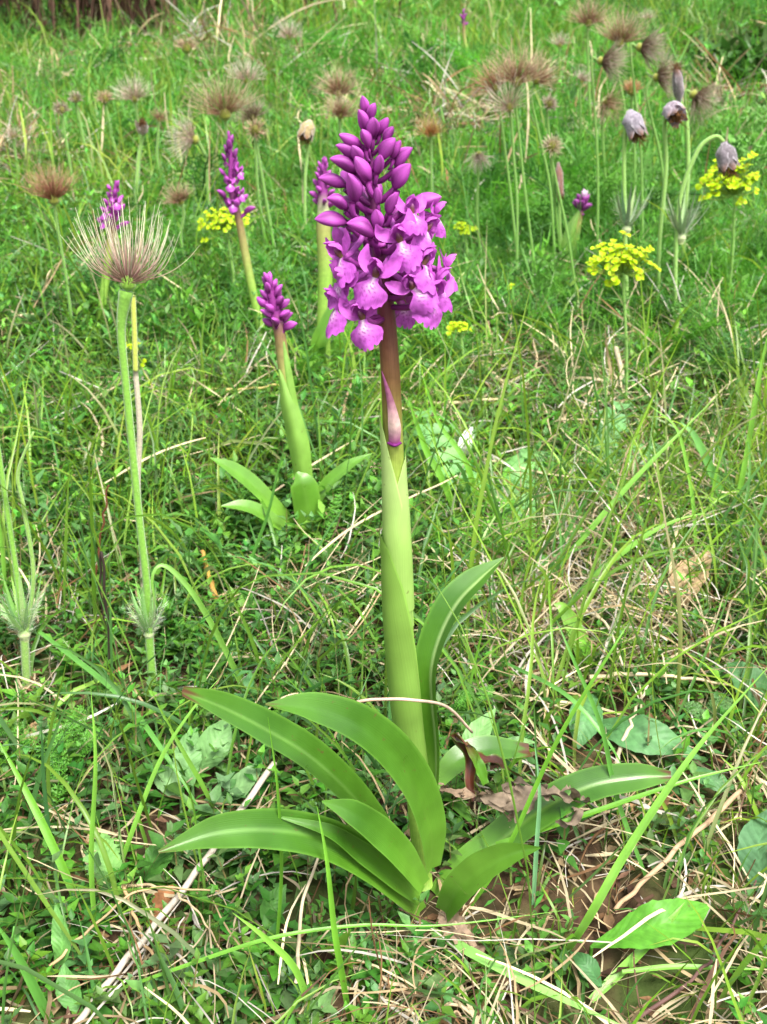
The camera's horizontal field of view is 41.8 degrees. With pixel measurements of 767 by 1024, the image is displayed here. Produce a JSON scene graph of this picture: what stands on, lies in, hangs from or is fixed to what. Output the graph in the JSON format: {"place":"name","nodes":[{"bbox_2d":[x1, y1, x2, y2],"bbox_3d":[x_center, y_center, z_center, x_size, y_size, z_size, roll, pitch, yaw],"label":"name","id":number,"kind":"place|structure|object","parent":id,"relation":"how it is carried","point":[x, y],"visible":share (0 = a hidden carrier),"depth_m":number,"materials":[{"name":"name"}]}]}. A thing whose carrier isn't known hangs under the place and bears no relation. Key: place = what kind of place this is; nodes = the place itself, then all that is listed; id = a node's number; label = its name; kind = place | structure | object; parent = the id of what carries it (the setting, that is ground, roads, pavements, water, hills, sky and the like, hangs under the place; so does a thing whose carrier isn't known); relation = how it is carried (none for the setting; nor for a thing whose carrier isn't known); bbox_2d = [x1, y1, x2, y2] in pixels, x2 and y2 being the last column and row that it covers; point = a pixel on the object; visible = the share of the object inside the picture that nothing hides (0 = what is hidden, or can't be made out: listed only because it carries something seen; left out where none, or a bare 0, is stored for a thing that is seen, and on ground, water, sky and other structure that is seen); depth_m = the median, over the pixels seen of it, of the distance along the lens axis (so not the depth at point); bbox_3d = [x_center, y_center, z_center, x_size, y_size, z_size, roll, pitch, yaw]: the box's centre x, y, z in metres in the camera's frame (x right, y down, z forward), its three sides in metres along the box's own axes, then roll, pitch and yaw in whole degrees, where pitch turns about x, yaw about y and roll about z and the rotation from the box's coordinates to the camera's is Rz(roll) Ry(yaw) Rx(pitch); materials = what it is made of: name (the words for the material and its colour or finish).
{"place":"outdoors","nodes":[
{"label":"outdoors","id":0,"kind":"place"},
{"bbox_2d":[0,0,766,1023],"bbox_3d":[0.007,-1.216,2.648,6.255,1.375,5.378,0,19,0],"label":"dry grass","id":1,"kind":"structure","parent":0,"point":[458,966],"depth_m":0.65,"materials":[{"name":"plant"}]},
{"bbox_2d":[0,0,766,1023],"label":"ground","id":2,"kind":"structure","parent":0,"point":[650,984],"depth_m":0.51,"materials":[{"name":"green plant"}]},
{"bbox_2d":[0,431,45,685],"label":"pasque flower","id":3,"kind":"object","parent":2,"relation":"on","point":[21,610],"visible":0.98,"depth_m":0.61,"materials":[{"name":"plant"}]},
{"bbox_2d":[0,928,55,1021],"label":"grass blade","id":4,"kind":"object","parent":2,"relation":"on","point":[38,996],"depth_m":0.43,"materials":[{"name":"green plant"}]},
{"bbox_2d":[0,743,81,913],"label":"grass blade","id":5,"kind":"object","parent":2,"relation":"on","point":[48,836],"depth_m":0.48,"materials":[{"name":"green plant"}]},
{"bbox_2d":[13,158,81,352],"bbox_3d":[-0.350,-0.272,1.078,0.074,0.204,0.072,0,19,0],"label":"pasque flower","id":6,"kind":"object","parent":2,"relation":"on","point":[52,197],"visible":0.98,"depth_m":1.05,"materials":[{"name":"plant"}]},
{"bbox_2d":[0,704,102,807],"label":"yarrow plant","id":7,"kind":"object","parent":2,"relation":"on","point":[73,745],"visible":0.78,"depth_m":0.56,"materials":[{"name":"green plant"}]},
{"bbox_2d":[51,903,70,969],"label":"plantain","id":8,"kind":"object","parent":2,"relation":"on","point":[60,942],"visible":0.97,"depth_m":0.46,"materials":[{"name":"green plant"}]},
{"bbox_2d":[55,963,82,1011],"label":"plantain","id":9,"kind":"object","parent":2,"relation":"on","point":[64,1000],"visible":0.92,"depth_m":0.45,"materials":[{"name":"green plant"}]},
{"bbox_2d":[89,694,96,936],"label":"grass blade","id":10,"kind":"object","parent":2,"relation":"on","point":[91,848],"depth_m":0.46,"materials":[{"name":"green plant"}]},
{"bbox_2d":[83,833,121,884],"bbox_3d":[-0.137,0.178,0.503,0.022,0.027,0.022,0,19,0],"label":"plantain","id":11,"kind":"object","parent":2,"relation":"on","point":[115,863],"visible":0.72,"depth_m":0.50,"materials":[{"name":"green plant"}]},
{"bbox_2d":[96,180,128,332],"bbox_3d":[-0.307,-0.286,1.133,0.048,0.168,0.033,-7,20,-19],"label":"early purple orchid","id":12,"kind":"object","parent":2,"relation":"on","point":[115,206],"visible":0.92,"depth_m":1.12,"materials":[{"name":"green plant"}]},
{"bbox_2d":[38,630,203,816],"bbox_3d":[-0.154,0.119,0.577,0.163,0.058,0.006,18,26,42],"label":"grass blade","id":13,"kind":"object","parent":2,"relation":"on","point":[105,683],"depth_m":0.57,"materials":[{"name":"green plant"}]},
{"bbox_2d":[60,198,199,685],"bbox_3d":[-0.139,-0.027,0.578,0.063,0.296,0.062,-16,25,-39],"label":"pasque flower","id":14,"kind":"object","parent":2,"relation":"on","point":[128,279],"visible":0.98,"depth_m":0.56,"materials":[{"name":"plant"}]},
{"bbox_2d":[109,70,154,171],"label":"pasque flower","id":15,"kind":"object","parent":2,"relation":"on","point":[134,98],"visible":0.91,"depth_m":1.81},
{"bbox_2d":[131,295,142,589],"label":"pasque flower","id":16,"kind":"object","parent":2,"relation":"on","point":[136,383],"visible":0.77,"depth_m":0.65,"materials":[{"name":"plant"}]},
{"bbox_2d":[144,840,173,886],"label":"plantain","id":17,"kind":"object","parent":2,"relation":"on","point":[158,866],"visible":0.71,"depth_m":0.50,"materials":[{"name":"green plant"}]},
{"bbox_2d":[116,679,218,882],"bbox_3d":[-0.108,0.134,0.494,0.064,0.110,0.005,-9,21,-24],"label":"grass blade","id":18,"kind":"object","parent":2,"relation":"on","point":[141,806],"depth_m":0.49,"materials":[{"name":"green plant"}]},
{"bbox_2d":[152,759,182,812],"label":"plantain","id":19,"kind":"object","parent":2,"relation":"on","point":[165,775],"visible":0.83,"depth_m":0.54,"materials":[{"name":"green plant"}]},
{"bbox_2d":[73,761,276,1023],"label":"stick","id":20,"kind":"object","parent":2,"relation":"on","point":[160,916],"visible":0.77,"depth_m":0.47,"materials":[{"name":"wood"}]},
{"bbox_2d":[158,180,195,274],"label":"pasque flower","id":21,"kind":"object","parent":2,"relation":"on","point":[181,199],"visible":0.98,"depth_m":1.31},
{"bbox_2d":[161,101,210,214],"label":"pasque flower","id":22,"kind":"object","parent":2,"relation":"on","point":[193,139],"visible":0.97,"depth_m":1.48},
{"bbox_2d":[173,727,201,798],"bbox_3d":[-0.105,0.140,0.556,0.013,0.032,0.026,9,21,26],"label":"plantain","id":23,"kind":"object","parent":2,"relation":"on","point":[194,754],"visible":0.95,"depth_m":0.55,"materials":[{"name":"green plant"}]},
{"bbox_2d":[151,563,245,693],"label":"grass blade","id":24,"kind":"object","parent":2,"relation":"on","point":[201,606],"depth_m":0.58,"materials":[{"name":"green plant"}]},
{"bbox_2d":[196,719,231,783],"bbox_3d":[-0.090,0.135,0.562,0.016,0.033,0.028,12,22,31],"label":"plantain","id":25,"kind":"object","parent":2,"relation":"on","point":[211,734],"visible":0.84,"depth_m":0.56,"materials":[{"name":"green plant"}]},
{"bbox_2d":[181,65,265,258],"bbox_3d":[-0.201,-0.432,1.287,0.109,0.262,0.108,0,19,0],"label":"pasque flower","id":26,"kind":"object","parent":2,"relation":"on","point":[223,112],"visible":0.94,"depth_m":1.26,"materials":[{"name":"plant"}]},
{"bbox_2d":[197,207,249,303],"bbox_3d":[-0.190,-0.303,1.212,0.063,0.126,0.032,0,19,0],"label":"cypress spurge","id":27,"kind":"object","parent":2,"relation":"on","point":[225,219],"visible":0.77,"depth_m":1.20,"materials":[{"name":"yellow plant"}]},
{"bbox_2d":[221,762,262,805],"bbox_3d":[-0.076,0.152,0.547,0.028,0.026,0.012,-11,22,-30],"label":"plantain","id":28,"kind":"object","parent":2,"relation":"on","point":[244,784],"visible":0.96,"depth_m":0.55,"materials":[{"name":"green plant"}]},
{"bbox_2d":[0,0,484,53],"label":"bramble thicket","id":29,"kind":"object","parent":2,"relation":"on","point":[107,6],"visible":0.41,"depth_m":3.57,"materials":[{"name":"plant"}]},
{"bbox_2d":[231,94,270,250],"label":"pasque flower","id":30,"kind":"object","parent":2,"relation":"on","point":[252,115],"visible":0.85,"depth_m":1.36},
{"bbox_2d":[217,131,296,351],"bbox_3d":[-0.137,-0.288,1.095,0.081,0.238,0.034,-1,19,-4],"label":"early purple orchid","id":31,"kind":"object","parent":2,"relation":"on","point":[233,202],"visible":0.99,"depth_m":1.08,"materials":[{"name":"green plant"}]},
{"bbox_2d":[243,118,276,260],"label":"pasque flower","id":32,"kind":"object","parent":2,"relation":"on","point":[255,131],"visible":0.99,"depth_m":1.33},
{"bbox_2d":[233,913,312,1016],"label":"grass blade","id":33,"kind":"object","parent":2,"relation":"on","point":[283,955],"depth_m":0.42,"materials":[{"name":"green plant"}]},
{"bbox_2d":[260,884,286,934],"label":"plantain","id":34,"kind":"object","parent":2,"relation":"on","point":[265,906],"visible":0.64,"depth_m":0.47,"materials":[{"name":"green plant"}]},
{"bbox_2d":[268,720,282,956],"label":"grass blade","id":35,"kind":"object","parent":2,"relation":"on","point":[281,872],"depth_m":0.43,"materials":[{"name":"green plant"}]},
{"bbox_2d":[210,271,371,540],"bbox_3d":[-0.069,-0.076,0.759,0.125,0.206,0.034,-8,20,-21],"label":"early purple orchid","id":36,"kind":"object","parent":2,"relation":"on","point":[307,492],"visible":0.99,"depth_m":0.76,"materials":[{"name":"green plant"}]},
{"bbox_2d":[297,119,314,236],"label":"pasque flower","id":37,"kind":"object","parent":2,"relation":"on","point":[306,132],"visible":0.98,"depth_m":1.37,"materials":[{"name":"green plant"}]},
{"bbox_2d":[309,157,351,369],"bbox_3d":[-0.055,-0.247,1.021,0.033,0.216,0.044,9,21,25],"label":"early purple orchid","id":38,"kind":"object","parent":2,"relation":"on","point":[323,204],"visible":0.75,"depth_m":1.01,"materials":[{"name":"green plant"}]},
{"bbox_2d":[317,808,351,1020],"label":"grass blade","id":39,"kind":"object","parent":2,"relation":"on","point":[339,960],"depth_m":0.42,"materials":[{"name":"green plant"}]},
{"bbox_2d":[316,90,360,194],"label":"pasque flower","id":40,"kind":"object","parent":2,"relation":"on","point":[340,112],"visible":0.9,"depth_m":1.45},
{"bbox_2d":[313,59,365,170],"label":"pasque flower","id":41,"kind":"object","parent":2,"relation":"on","point":[343,88],"visible":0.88,"depth_m":1.54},
{"bbox_2d":[109,909,571,992],"bbox_3d":[-0.022,0.197,0.444,0.221,0.038,0.013,-2,19,-6],"label":"grass blade","id":42,"kind":"object","parent":2,"relation":"on","point":[247,944],"depth_m":0.44,"materials":[{"name":"green plant"}]},
{"bbox_2d":[0,237,766,1023],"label":"herb","id":43,"kind":"object","parent":2,"relation":"on","point":[284,997],"depth_m":0.65,"materials":[{"name":"plant"}]},
{"bbox_2d":[0,75,766,478],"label":"slope grass","id":44,"kind":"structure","parent":2,"relation":"on","point":[348,347],"depth_m":1.10,"materials":[{"name":"plant"}]},
{"bbox_2d":[0,0,766,362],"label":"herb foliage","id":45,"kind":"object","parent":2,"relation":"on","point":[12,208],"visible":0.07,"depth_m":1.60,"materials":[{"name":"plant"}]},
{"bbox_2d":[0,0,766,626],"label":"meadow grass","id":46,"kind":"structure","parent":2,"relation":"on","point":[484,27],"depth_m":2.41,"materials":[{"name":"plant"}]},
{"bbox_2d":[0,281,766,1023],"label":"leaf litter","id":47,"kind":"object","parent":2,"relation":"on","point":[608,917],"visible":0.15,"depth_m":0.53,"materials":[{"name":"plant"}]},
{"bbox_2d":[0,311,766,1023],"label":"moss","id":48,"kind":"object","parent":2,"relation":"on","point":[474,929],"visible":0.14,"depth_m":0.53,"materials":[{"name":"green plant"}]},
{"bbox_2d":[158,95,670,922],"bbox_3d":[0.022,0.023,0.420,0.250,0.366,0.092,-7,20,-20],"label":"early purple orchid","id":49,"kind":"object","parent":2,"relation":"on","point":[380,851],"visible":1,"depth_m":0.43,"materials":[{"name":"green plant"}]},
{"bbox_2d":[474,776,589,827],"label":"dead leaf","id":50,"kind":"object","parent":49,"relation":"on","point":[501,801],"visible":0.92,"depth_m":0.48,"materials":[{"name":"plant"}]},
{"bbox_2d":[371,37,481,95],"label":"bush","id":51,"kind":"object","parent":2,"relation":"on","point":[431,50],"visible":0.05,"depth_m":2.60,"materials":[{"name":"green plant"}]},
{"bbox_2d":[412,115,449,212],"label":"pasque flower","id":52,"kind":"object","parent":2,"relation":"on","point":[430,132],"visible":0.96,"depth_m":1.29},
{"bbox_2d":[408,397,461,523],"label":"grass blade","id":53,"kind":"object","parent":2,"relation":"on","point":[438,471],"depth_m":0.77,"materials":[{"name":"green plant"}]},
{"bbox_2d":[421,371,482,515],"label":"grass blade","id":54,"kind":"object","parent":2,"relation":"on","point":[460,453],"depth_m":0.77,"materials":[{"name":"green plant"}]},
{"bbox_2d":[438,911,490,952],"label":"dead leaf","id":55,"kind":"object","parent":2,"relation":"on","point":[460,928],"visible":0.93,"depth_m":0.47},
{"bbox_2d":[413,408,540,530],"bbox_3d":[0.079,-0.037,0.839,0.111,0.070,0.154,0,19,0],"label":"salad burnet","id":56,"kind":"object","parent":2,"relation":"on","point":[454,468],"visible":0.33,"depth_m":0.83,"materials":[{"name":"green plant"}]},
{"bbox_2d":[459,708,495,781],"bbox_3d":[0.052,0.132,0.548,0.013,0.043,0.029,15,24,38],"label":"plantain","id":57,"kind":"object","parent":2,"relation":"on","point":[481,725],"visible":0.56,"depth_m":0.54,"materials":[{"name":"green plant"}]},
{"bbox_2d":[463,150,496,270],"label":"pasque flower","id":58,"kind":"object","parent":2,"relation":"on","point":[478,158],"visible":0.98,"depth_m":1.29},
{"bbox_2d":[461,51,519,273],"bbox_3d":[0.132,-0.419,1.257,0.077,0.292,0.064,13,23,33],"label":"pasque flower","id":59,"kind":"object","parent":2,"relation":"on","point":[494,89],"visible":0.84,"depth_m":1.23,"materials":[{"name":"plant"}]},
{"bbox_2d":[479,70,540,286],"bbox_3d":[0.146,-0.384,1.201,0.072,0.270,0.057,0,19,0],"label":"pasque flower","id":60,"kind":"object","parent":2,"relation":"on","point":[508,107],"visible":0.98,"depth_m":1.18,"materials":[{"name":"plant"}]},
{"bbox_2d":[480,34,552,281],"bbox_3d":[0.155,-0.406,1.209,0.092,0.308,0.089,0,19,0],"label":"pasque flower","id":61,"kind":"object","parent":2,"relation":"on","point":[525,72],"visible":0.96,"depth_m":1.18,"materials":[{"name":"plant"}]},
{"bbox_2d":[430,927,618,1023],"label":"grass blade","id":62,"kind":"object","parent":2,"relation":"on","point":[471,952],"depth_m":0.45,"materials":[{"name":"green plant"}]},
{"bbox_2d":[532,742,540,904],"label":"grass blade","id":63,"kind":"object","parent":2,"relation":"on","point":[535,860],"depth_m":0.48,"materials":[{"name":"green plant"}]},
{"bbox_2d":[516,48,565,262],"bbox_3d":[0.193,-0.420,1.250,0.065,0.296,0.063,5,20,13],"label":"pasque flower","id":64,"kind":"object","parent":2,"relation":"on","point":[538,80],"visible":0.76,"depth_m":1.23,"materials":[{"name":"plant"}]},
{"bbox_2d":[465,625,627,915],"bbox_3d":[0.073,0.123,0.464,0.069,0.153,0.006,0,19,0],"label":"grass blade","id":65,"kind":"object","parent":2,"relation":"on","point":[544,767],"depth_m":0.46,"materials":[{"name":"green plant"}]},
{"bbox_2d":[541,93,561,269],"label":"pasque flower","id":66,"kind":"object","parent":2,"relation":"on","point":[549,103],"visible":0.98,"depth_m":1.32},
{"bbox_2d":[526,914,582,955],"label":"thyme sprig","id":67,"kind":"object","parent":2,"relation":"on","point":[564,933],"visible":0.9,"depth_m":0.47,"materials":[{"name":"green plant"}]},
{"bbox_2d":[539,133,579,314],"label":"pasque flower","id":68,"kind":"object","parent":2,"relation":"on","point":[551,146],"visible":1,"depth_m":1.10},
{"bbox_2d":[505,662,620,762],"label":"grass blade","id":69,"kind":"object","parent":2,"relation":"on","point":[573,701],"depth_m":0.56,"materials":[{"name":"green plant"}]},
{"bbox_2d":[560,189,591,271],"bbox_3d":[0.262,-0.377,1.361,0.030,0.116,0.030,-16,24,-38],"label":"early purple orchid","id":70,"kind":"object","parent":2,"relation":"on","point":[585,205],"visible":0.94,"depth_m":1.35,"materials":[{"name":"green plant"}]},
{"bbox_2d":[554,602,597,671],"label":"stray blade","id":71,"kind":"object","parent":2,"relation":"on","point":[568,613],"visible":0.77,"depth_m":0.64,"materials":[{"name":"green plant"}]},
{"bbox_2d":[569,694,602,748],"bbox_3d":[0.120,0.120,0.586,0.019,0.020,0.049,9,21,25],"label":"plantain","id":72,"kind":"object","parent":2,"relation":"on","point":[587,729],"visible":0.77,"depth_m":0.57,"materials":[{"name":"green plant"}]},
{"bbox_2d":[570,951,601,998],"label":"plantain","id":73,"kind":"object","parent":2,"relation":"on","point":[588,965],"visible":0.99,"depth_m":0.45,"materials":[{"name":"green plant"}]},
{"bbox_2d":[516,400,661,484],"bbox_3d":[0.193,-0.058,0.887,0.141,0.054,0.081,-14,23,-34],"label":"salad burnet","id":74,"kind":"object","parent":2,"relation":"on","point":[601,426],"visible":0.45,"depth_m":0.88,"materials":[{"name":"green plant"}]},
{"bbox_2d":[561,0,616,134],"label":"pasque flower","id":75,"kind":"object","parent":2,"relation":"on","point":[591,19],"visible":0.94,"depth_m":1.88,"materials":[{"name":"plant"}]},
{"bbox_2d":[556,620,646,875],"bbox_3d":[0.106,0.117,0.484,0.054,0.142,0.011,0,19,0],"label":"grass blade","id":76,"kind":"object","parent":2,"relation":"on","point":[608,756],"depth_m":0.48,"materials":[{"name":"green plant"}]},
{"bbox_2d":[593,82,626,187],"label":"pasque flower","id":77,"kind":"object","parent":2,"relation":"on","point":[605,103],"visible":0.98,"depth_m":1.53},
{"bbox_2d":[590,36,633,255],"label":"pasque flower","id":78,"kind":"object","parent":2,"relation":"on","point":[610,55],"visible":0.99,"depth_m":1.25,"materials":[{"name":"plant"}]},
{"bbox_2d":[588,2,653,161],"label":"pasque flower","id":79,"kind":"object","parent":2,"relation":"on","point":[621,38],"visible":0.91,"depth_m":1.73,"materials":[{"name":"plant"}]},
{"bbox_2d":[585,230,660,413],"bbox_3d":[0.216,-0.166,0.926,0.068,0.178,0.030,0,19,0],"label":"cypress spurge","id":80,"kind":"object","parent":2,"relation":"on","point":[624,264],"visible":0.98,"depth_m":0.91,"materials":[{"name":"yellow plant"}]},
{"bbox_2d":[495,762,759,843],"bbox_3d":[0.115,0.149,0.492,0.142,0.051,0.014,-1,19,-2],"label":"grass blade","id":81,"kind":"object","parent":2,"relation":"on","point":[608,806],"depth_m":0.48,"materials":[{"name":"green plant"}]},
{"bbox_2d":[609,109,655,309],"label":"pasque flower","id":82,"kind":"object","parent":2,"relation":"on","point":[634,127],"visible":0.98,"depth_m":1.10,"materials":[{"name":"green plant"}]},
{"bbox_2d":[556,396,716,567],"bbox_3d":[0.173,-0.012,0.711,0.122,0.137,0.008,-3,19,-9],"label":"grass blade","id":83,"kind":"object","parent":2,"relation":"on","point":[603,513],"depth_m":0.71,"materials":[{"name":"green plant"}]},
{"bbox_2d":[589,902,684,1002],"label":"grass blade","id":84,"kind":"object","parent":2,"relation":"on","point":[639,954],"depth_m":0.46,"materials":[{"name":"green plant"}]},
{"bbox_2d":[589,898,709,955],"bbox_3d":[0.125,0.197,0.459,0.057,0.037,0.020,-2,19,-7],"label":"plantain","id":85,"kind":"object","parent":2,"relation":"on","point":[686,922],"visible":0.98,"depth_m":0.46,"materials":[{"name":"green plant"}]},
{"bbox_2d":[597,714,701,759],"bbox_3d":[0.146,0.128,0.564,0.061,0.024,0.022,9,21,25],"label":"plantain","id":86,"kind":"object","parent":2,"relation":"on","point":[636,739],"visible":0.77,"depth_m":0.56,"materials":[{"name":"green plant"}]},
{"bbox_2d":[629,22,669,246],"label":"pasque flower","id":87,"kind":"object","parent":2,"relation":"on","point":[644,48],"visible":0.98,"depth_m":1.24,"materials":[{"name":"plant"}]},
{"bbox_2d":[566,668,766,953],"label":"grass blade","id":88,"kind":"object","parent":2,"relation":"on","point":[612,875],"depth_m":0.45,"materials":[{"name":"green plant"}]},
{"bbox_2d":[645,45,688,257],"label":"pasque flower","id":89,"kind":"object","parent":2,"relation":"on","point":[659,76],"visible":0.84,"depth_m":1.32,"materials":[{"name":"plant"}]},
{"bbox_2d":[656,100,688,310],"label":"pasque flower","id":90,"kind":"object","parent":2,"relation":"on","point":[674,114],"visible":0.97,"depth_m":1.12,"materials":[{"name":"green plant"}]},
{"bbox_2d":[613,789,742,910],"bbox_3d":[0.152,0.171,0.507,0.098,0.029,0.008,-14,23,-35],"label":"stick","id":91,"kind":"object","parent":2,"relation":"on","point":[698,829],"visible":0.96,"depth_m":0.49,"materials":[{"name":"wood"}]},
{"bbox_2d":[669,59,689,269],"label":"pasque flower","id":92,"kind":"object","parent":2,"relation":"on","point":[677,84],"visible":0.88,"depth_m":1.23,"materials":[{"name":"green plant"}]},
{"bbox_2d":[664,551,711,610],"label":"dead leaf","id":93,"kind":"object","parent":2,"relation":"on","point":[685,572],"visible":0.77,"depth_m":0.70,"materials":[{"name":"plant"}]},
{"bbox_2d":[622,964,758,972],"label":"grass blade","id":94,"kind":"object","parent":2,"relation":"on","point":[662,967],"depth_m":0.45,"materials":[{"name":"green plant"}]},
{"bbox_2d":[632,880,756,1020],"bbox_3d":[0.150,0.199,0.459,0.106,0.022,0.013,-17,25,-40],"label":"grass blade","id":95,"kind":"object","parent":2,"relation":"on","point":[670,996],"visible":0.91,"depth_m":0.44,"materials":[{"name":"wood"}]},
{"bbox_2d":[664,134,739,308],"bbox_3d":[0.347,-0.306,1.123,0.079,0.218,0.053,0,19,0],"label":"pasque flower","id":96,"kind":"object","parent":2,"relation":"on","point":[726,156],"visible":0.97,"depth_m":1.10,"materials":[{"name":"green plant"}]},
{"bbox_2d":[684,76,730,195],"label":"pasque flower","id":97,"kind":"object","parent":2,"relation":"on","point":[695,96],"visible":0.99,"depth_m":1.36,"materials":[{"name":"plant"}]},
{"bbox_2d":[681,422,733,534],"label":"grass blade","id":98,"kind":"object","parent":2,"relation":"on","point":[700,446],"depth_m":0.77,"materials":[{"name":"green plant"}]},
{"bbox_2d":[684,695,733,720],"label":"yarrow plant","id":99,"kind":"object","parent":2,"relation":"on","point":[700,711],"visible":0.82,"depth_m":0.60,"materials":[{"name":"green plant"}]},
{"bbox_2d":[688,25,766,92],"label":"bush","id":100,"kind":"object","parent":2,"relation":"on","point":[745,44],"visible":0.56,"depth_m":2.47,"materials":[{"name":"green plant"}]},
{"bbox_2d":[695,151,760,297],"bbox_3d":[0.406,-0.334,1.205,0.078,0.188,0.037,0,19,0],"label":"cypress spurge","id":101,"kind":"object","parent":2,"relation":"on","point":[734,185],"visible":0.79,"depth_m":1.18,"materials":[{"name":"yellow plant"}]},
{"bbox_2d":[726,661,766,707],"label":"plantain","id":102,"kind":"object","parent":2,"relation":"on","point":[761,682],"visible":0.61,"depth_m":0.62,"materials":[{"name":"green plant"}]},
{"bbox_2d":[733,338,766,521],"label":"grass blade","id":103,"kind":"object","parent":2,"relation":"on","point":[750,434],"depth_m":0.76,"materials":[{"name":"green plant"}]},
{"bbox_2d":[737,810,766,905],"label":"plantain","id":104,"kind":"object","parent":2,"relation":"on","point":[753,832],"visible":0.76,"depth_m":0.50,"materials":[{"name":"green plant"}]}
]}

